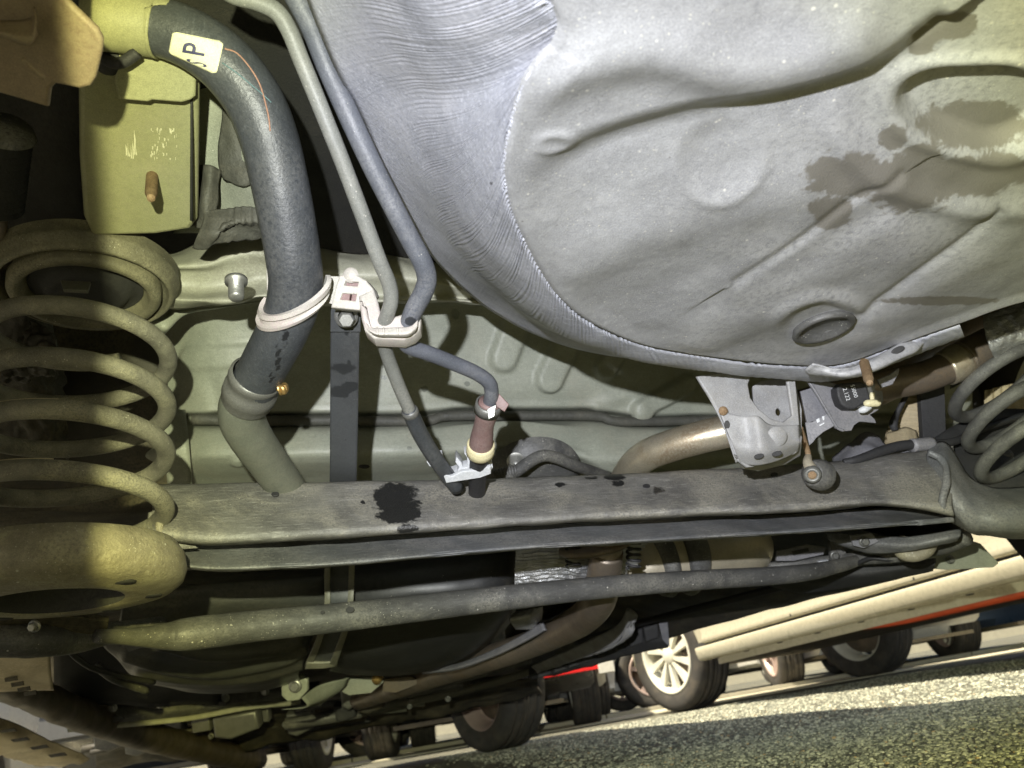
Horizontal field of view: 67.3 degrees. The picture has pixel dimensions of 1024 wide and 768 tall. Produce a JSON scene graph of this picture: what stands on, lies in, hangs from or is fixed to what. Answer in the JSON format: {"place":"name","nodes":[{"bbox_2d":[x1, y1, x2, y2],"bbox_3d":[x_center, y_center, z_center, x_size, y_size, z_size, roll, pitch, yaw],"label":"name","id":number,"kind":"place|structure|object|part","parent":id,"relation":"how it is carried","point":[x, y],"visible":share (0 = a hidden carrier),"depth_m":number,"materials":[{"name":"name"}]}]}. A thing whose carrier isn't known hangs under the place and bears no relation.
{"place":"outdoors","nodes":[
{"label":"outdoors","id":0,"kind":"place"},
{"bbox_2d":[207,737,409,767],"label":"parked car","id":1,"kind":"object","parent":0,"point":[285,758],"visible":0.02,"depth_m":10.36,"materials":[{"name":"black rubber"}]},
{"bbox_2d":[187,625,1023,767],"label":"boundary wall","id":2,"kind":"structure","parent":0,"point":[734,679],"depth_m":20.68,"materials":[{"name":"stone"}]},
{"bbox_2d":[263,634,1023,767],"bbox_3d":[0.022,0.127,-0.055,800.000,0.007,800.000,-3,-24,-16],"label":"ground","id":3,"kind":"structure","parent":0,"point":[421,760],"depth_m":3.01,"materials":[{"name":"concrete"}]},
{"bbox_2d":[0,702,61,767],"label":"parked car","id":4,"kind":"object","parent":3,"relation":"on","point":[27,720],"visible":0.08,"depth_m":5.71,"materials":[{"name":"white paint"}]},
{"bbox_2d":[37,718,362,767],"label":"parked car","id":5,"kind":"object","parent":3,"relation":"on","point":[310,754],"visible":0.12,"depth_m":5.06,"materials":[{"name":"grey paint"}]},
{"bbox_2d":[361,660,614,760],"bbox_3d":[-0.281,2.392,6.948,1.740,1.470,4.246,-8,-23,-4],"label":"parked car","id":6,"kind":"object","parent":3,"relation":"on","point":[578,689],"visible":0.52,"depth_m":5.32,"materials":[{"name":"black rubber"}]},
{"bbox_2d":[336,655,658,756],"bbox_3d":[-0.099,2.768,7.892,4.210,1.470,1.720,-7,-23,-6],"label":"parked car","id":7,"kind":"object","parent":3,"relation":"on","point":[624,679],"visible":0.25,"depth_m":7.07,"materials":[{"name":"black rubber"}]},
{"bbox_2d":[409,673,610,747],"bbox_3d":[-0.225,2.838,8.005,1.720,1.470,4.210,-6,-23,-8],"label":"parked car","id":8,"kind":"object","parent":3,"relation":"on","point":[422,736],"visible":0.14,"depth_m":6.41,"materials":[{"name":"black rubber"}]},
{"bbox_2d":[0,0,1023,767],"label":"car","id":9,"kind":"object","parent":3,"relation":"on","point":[640,220],"visible":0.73,"depth_m":0.52,"materials":[{"name":"paint"}]},
{"bbox_2d":[0,112,36,288],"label":"damper","id":10,"kind":"object","parent":9,"relation":"attached to","point":[18,139],"visible":1,"depth_m":0.55,"materials":[{"name":"black rubber"}]},
{"bbox_2d":[1,320,57,383],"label":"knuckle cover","id":11,"kind":"object","parent":9,"relation":"in","point":[35,333],"visible":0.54,"depth_m":0.71,"materials":[{"name":"black metal"}]},
{"bbox_2d":[0,0,103,105],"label":"bumper bracket","id":12,"kind":"object","parent":9,"relation":"attached to","point":[46,46],"visible":1,"depth_m":0.35,"materials":[{"name":"brown metal"}]},
{"bbox_2d":[66,662,300,731],"bbox_3d":[-0.719,0.634,1.552,0.552,0.079,1.328,-3,-24,-16],"label":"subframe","id":13,"kind":"object","parent":9,"relation":"attached to","point":[134,716],"visible":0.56,"depth_m":1.88,"materials":[{"name":"metal"}]},
{"bbox_2d":[72,0,322,493],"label":"filler hose","id":14,"kind":"object","parent":9,"relation":"attached to","point":[226,66],"visible":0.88,"depth_m":0.48,"materials":[{"name":"rubber"}]},
{"bbox_2d":[256,267,422,347],"bbox_3d":[-0.122,-0.059,0.530,0.114,0.079,0.034,-8,-23,-4],"label":"pipe clip","id":15,"kind":"object","parent":14,"relation":"attached to","point":[350,289],"visible":0.98,"depth_m":0.52,"materials":[{"name":"white plastic"}]},
{"bbox_2d":[103,551,515,693],"bbox_3d":[-0.259,0.362,1.173,0.612,0.160,0.502,-3,-24,-16],"label":"fuel tank","id":16,"kind":"object","parent":9,"relation":"attached to","point":[409,648],"visible":0.64,"depth_m":1.01,"materials":[{"name":"plastic"}]},
{"bbox_2d":[69,653,155,684],"bbox_3d":[-0.486,0.344,0.939,0.008,0.041,0.191,-10,-23,1],"label":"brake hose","id":17,"kind":"object","parent":16,"relation":"attached to","point":[79,659],"visible":0.8,"depth_m":0.92,"materials":[{"name":"black rubber"}]},
{"bbox_2d":[304,308,360,668],"bbox_3d":[-0.184,0.168,0.825,0.056,0.200,0.691,-2,-24,-18],"label":"tank strap","id":18,"kind":"object","parent":16,"relation":"attached to","point":[345,331],"visible":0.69,"depth_m":0.66,"materials":[{"name":"paint"}]},
{"bbox_2d":[282,673,416,709],"bbox_3d":[-0.320,0.575,1.454,0.121,0.054,0.333,-23,-26,28],"label":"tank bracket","id":19,"kind":"object","parent":16,"relation":"attached to","point":[315,696],"visible":0.89,"depth_m":1.44,"materials":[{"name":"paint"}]},
{"bbox_2d":[422,622,546,674],"bbox_3d":[-0.056,0.445,1.272,0.012,0.035,0.372,8,-29,-35],"label":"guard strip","id":20,"kind":"object","parent":16,"relation":"attached to","point":[536,631],"visible":0.94,"depth_m":1.23,"materials":[{"name":"metal"}]},
{"bbox_2d":[81,659,541,767],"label":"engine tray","id":21,"kind":"object","parent":9,"relation":"attached to","point":[253,730],"visible":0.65,"depth_m":2.67,"materials":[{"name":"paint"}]},
{"bbox_2d":[0,441,1023,657],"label":"axle beam","id":22,"kind":"structure","parent":9,"relation":"attached to","point":[61,583],"depth_m":0.68,"materials":[{"name":"metal"}]},
{"bbox_2d":[0,295,177,528],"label":"coil spring","id":23,"kind":"object","parent":22,"relation":"on","point":[107,482],"visible":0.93,"depth_m":0.57,"materials":[{"name":"metal"}]},
{"bbox_2d":[224,0,463,493],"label":"vent pipe","id":24,"kind":"object","parent":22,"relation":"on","point":[277,13],"visible":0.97,"depth_m":0.48,"materials":[{"name":"metal"}]},
{"bbox_2d":[284,0,508,497],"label":"breather pipe","id":25,"kind":"object","parent":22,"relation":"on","point":[491,403],"visible":0.95,"depth_m":0.49,"materials":[{"name":"metal"}]},
{"bbox_2d":[427,446,492,482],"bbox_3d":[-0.045,0.069,0.665,0.058,0.033,0.034,-3,-24,-16],"label":"pipe clip","id":26,"kind":"object","parent":25,"relation":"attached to","point":[462,470],"visible":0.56,"depth_m":0.65,"materials":[{"name":"white plastic"}]},
{"bbox_2d":[92,555,861,650],"bbox_3d":[0.086,0.234,0.873,0.988,0.037,0.060,2,-26,-25],"label":"stabilizer bar","id":27,"kind":"object","parent":22,"relation":"attached to","point":[208,631],"visible":0.98,"depth_m":0.80,"materials":[{"name":"metal"}]},
{"bbox_2d":[801,426,835,490],"bbox_3d":[0.278,0.072,0.722,0.047,0.056,0.030,11,-31,-40],"label":"drop link","id":28,"kind":"object","parent":22,"relation":"on","point":[818,474],"visible":0.97,"depth_m":0.71,"materials":[{"name":"metal"}]},
{"bbox_2d":[767,528,997,594],"bbox_3d":[0.542,0.245,1.096,0.338,0.071,0.327,-3,-24,-16],"label":"brake line bracket","id":29,"kind":"object","parent":22,"relation":"attached to","point":[964,551],"visible":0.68,"depth_m":1.10,"materials":[{"name":"metal"}]},
{"bbox_2d":[832,427,1013,461],"bbox_3d":[0.408,0.073,0.872,0.406,0.063,0.087,4,-27,-29],"label":"cable bracket","id":30,"kind":"object","parent":22,"relation":"attached to","point":[863,442],"visible":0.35,"depth_m":0.89,"materials":[{"name":"metal"}]},
{"bbox_2d":[842,412,1023,463],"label":"brake cable","id":31,"kind":"object","parent":22,"relation":"attached to","point":[919,444],"visible":0.91,"depth_m":0.85,"materials":[{"name":"black rubber"}]},
{"bbox_2d":[948,343,1023,483],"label":"coil spring","id":32,"kind":"object","parent":22,"relation":"on","point":[993,448],"visible":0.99,"depth_m":0.83,"materials":[{"name":"grey metal"}]},
{"bbox_2d":[486,437,610,478],"bbox_3d":[0.022,0.108,0.935,0.132,0.069,0.186,-22,-26,27],"label":"pump cover","id":33,"kind":"object","parent":9,"relation":"attached to","point":[536,456],"visible":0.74,"depth_m":0.92,"materials":[{"name":"metal"}]},
{"bbox_2d":[529,622,669,679],"bbox_3d":[0.207,0.656,1.885,0.084,0.069,0.494,13,-32,-42],"label":"tunnel rail","id":34,"kind":"object","parent":9,"relation":"attached to","point":[649,637],"visible":0.58,"depth_m":1.81,"materials":[{"name":"metal"}]},
{"bbox_2d":[531,607,637,672],"bbox_3d":[0.149,0.575,1.704,0.029,0.071,0.545,1,-25,-23],"label":"brace plate","id":35,"kind":"object","parent":34,"relation":"attached to","point":[622,631],"visible":1,"depth_m":1.63,"materials":[{"name":"paint"}]},
{"bbox_2d":[350,305,1011,709],"bbox_3d":[-0.010,0.302,1.314,0.510,0.337,1.714,13,-32,-42],"label":"exhaust pipe","id":36,"kind":"object","parent":9,"relation":"attached to","point":[952,361],"visible":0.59,"depth_m":0.85,"materials":[{"name":"metal"}]},
{"bbox_2d":[509,607,542,629],"bbox_3d":[0.019,0.356,1.158,0.053,0.028,0.063,-3,-24,-16],"label":"heat shield","id":37,"kind":"object","parent":36,"relation":"attached to","point":[529,619],"visible":0.99,"depth_m":1.14,"materials":[{"name":"metal"}]},
{"bbox_2d":[514,543,646,583],"bbox_3d":[0.089,0.231,1.002,0.184,0.065,0.089,-3,-24,-16],"label":"heat shield","id":38,"kind":"object","parent":36,"relation":"attached to","point":[533,566],"visible":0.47,"depth_m":0.97,"materials":[{"name":"metal"}]},
{"bbox_2d":[559,544,641,569],"bbox_3d":[0.105,0.204,0.938,0.096,0.056,0.086,-3,-24,-16],"label":"pipe flange","id":39,"kind":"object","parent":36,"relation":"attached to","point":[572,555],"visible":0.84,"depth_m":0.92,"materials":[{"name":"black metal"}]},
{"bbox_2d":[889,396,908,430],"bbox_3d":[0.467,0.027,0.922,0.042,0.052,0.014,-17,-24,17],"label":"sensor wire","id":40,"kind":"object","parent":36,"relation":"hanging from","point":[893,423],"visible":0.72,"depth_m":0.92,"materials":[{"name":"black rubber"}]},
{"bbox_2d":[983,302,1023,357],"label":"heat shield","id":41,"kind":"object","parent":36,"relation":"attached to","point":[1004,329],"visible":0.95,"depth_m":0.81,"materials":[{"name":"metal"}]},
{"bbox_2d":[628,515,773,596],"bbox_3d":[0.271,0.250,1.123,0.250,0.112,0.122,-3,-24,-16],"label":"muffler","id":42,"kind":"object","parent":9,"relation":"attached to","point":[740,552],"visible":0.41,"depth_m":1.08,"materials":[{"name":"metal"}]},
{"bbox_2d":[800,368,898,444],"bbox_3d":[0.311,0.019,0.706,0.093,0.060,0.050,-9,-23,-1],"label":"bracket","id":43,"kind":"object","parent":9,"relation":"attached to","point":[842,407],"visible":0.98,"depth_m":0.70,"materials":[{"name":"metal"}]},
{"bbox_2d":[329,647,1023,767],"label":"road strip","id":44,"kind":"object","parent":3,"relation":"on","point":[716,701],"visible":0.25,"depth_m":5.46,"materials":[{"name":"paint"}]},
{"bbox_2d":[331,643,1023,765],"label":"kerb","id":45,"kind":"structure","parent":3,"relation":"on","point":[647,709],"depth_m":6.10,"materials":[{"name":"stone"}]},
{"bbox_2d":[594,689,1023,767],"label":"gravel","id":46,"kind":"structure","parent":3,"relation":"on","point":[942,725],"depth_m":1.38,"materials":[{"name":"grey gravel"}]},
{"bbox_2d":[632,534,1023,711],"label":"parked car","id":47,"kind":"object","parent":3,"relation":"on","point":[844,632],"visible":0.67,"depth_m":4.03,"materials":[{"name":"beige paint"}]},
{"bbox_3d":[1.439,0.815,3.681,0.045,0.538,2.160,0,-25,-21],"label":"lower door","id":48,"kind":"part","parent":47,"relation":"part of","materials":[{"name":"beige paint"}]},
{"bbox_2d":[761,642,926,681],"bbox_3d":[4.621,3.236,10.847,1.720,1.470,4.210,-8,-23,-3],"label":"parked car","id":49,"kind":"object","parent":3,"relation":"on","point":[764,676],"visible":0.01,"depth_m":11.61,"materials":[{"name":"white paint"}]},
{"bbox_2d":[722,613,981,693],"bbox_3d":[2.899,2.216,7.800,1.700,1.470,4.160,-8,-23,-3],"label":"parked car","id":50,"kind":"object","parent":3,"relation":"on","point":[966,634],"visible":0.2,"depth_m":6.21,"materials":[{"name":"white paint"}]},
{"bbox_2d":[822,603,1023,673],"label":"parked car","id":51,"kind":"object","parent":3,"relation":"on","point":[1003,618],"visible":0.02,"depth_m":6.24,"materials":[{"name":"blue paint"}]},
{"bbox_2d":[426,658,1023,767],"bbox_3d":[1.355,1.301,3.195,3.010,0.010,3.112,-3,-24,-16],"label":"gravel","id":52,"kind":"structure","parent":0,"point":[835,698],"depth_m":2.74,"materials":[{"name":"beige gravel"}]}
]}

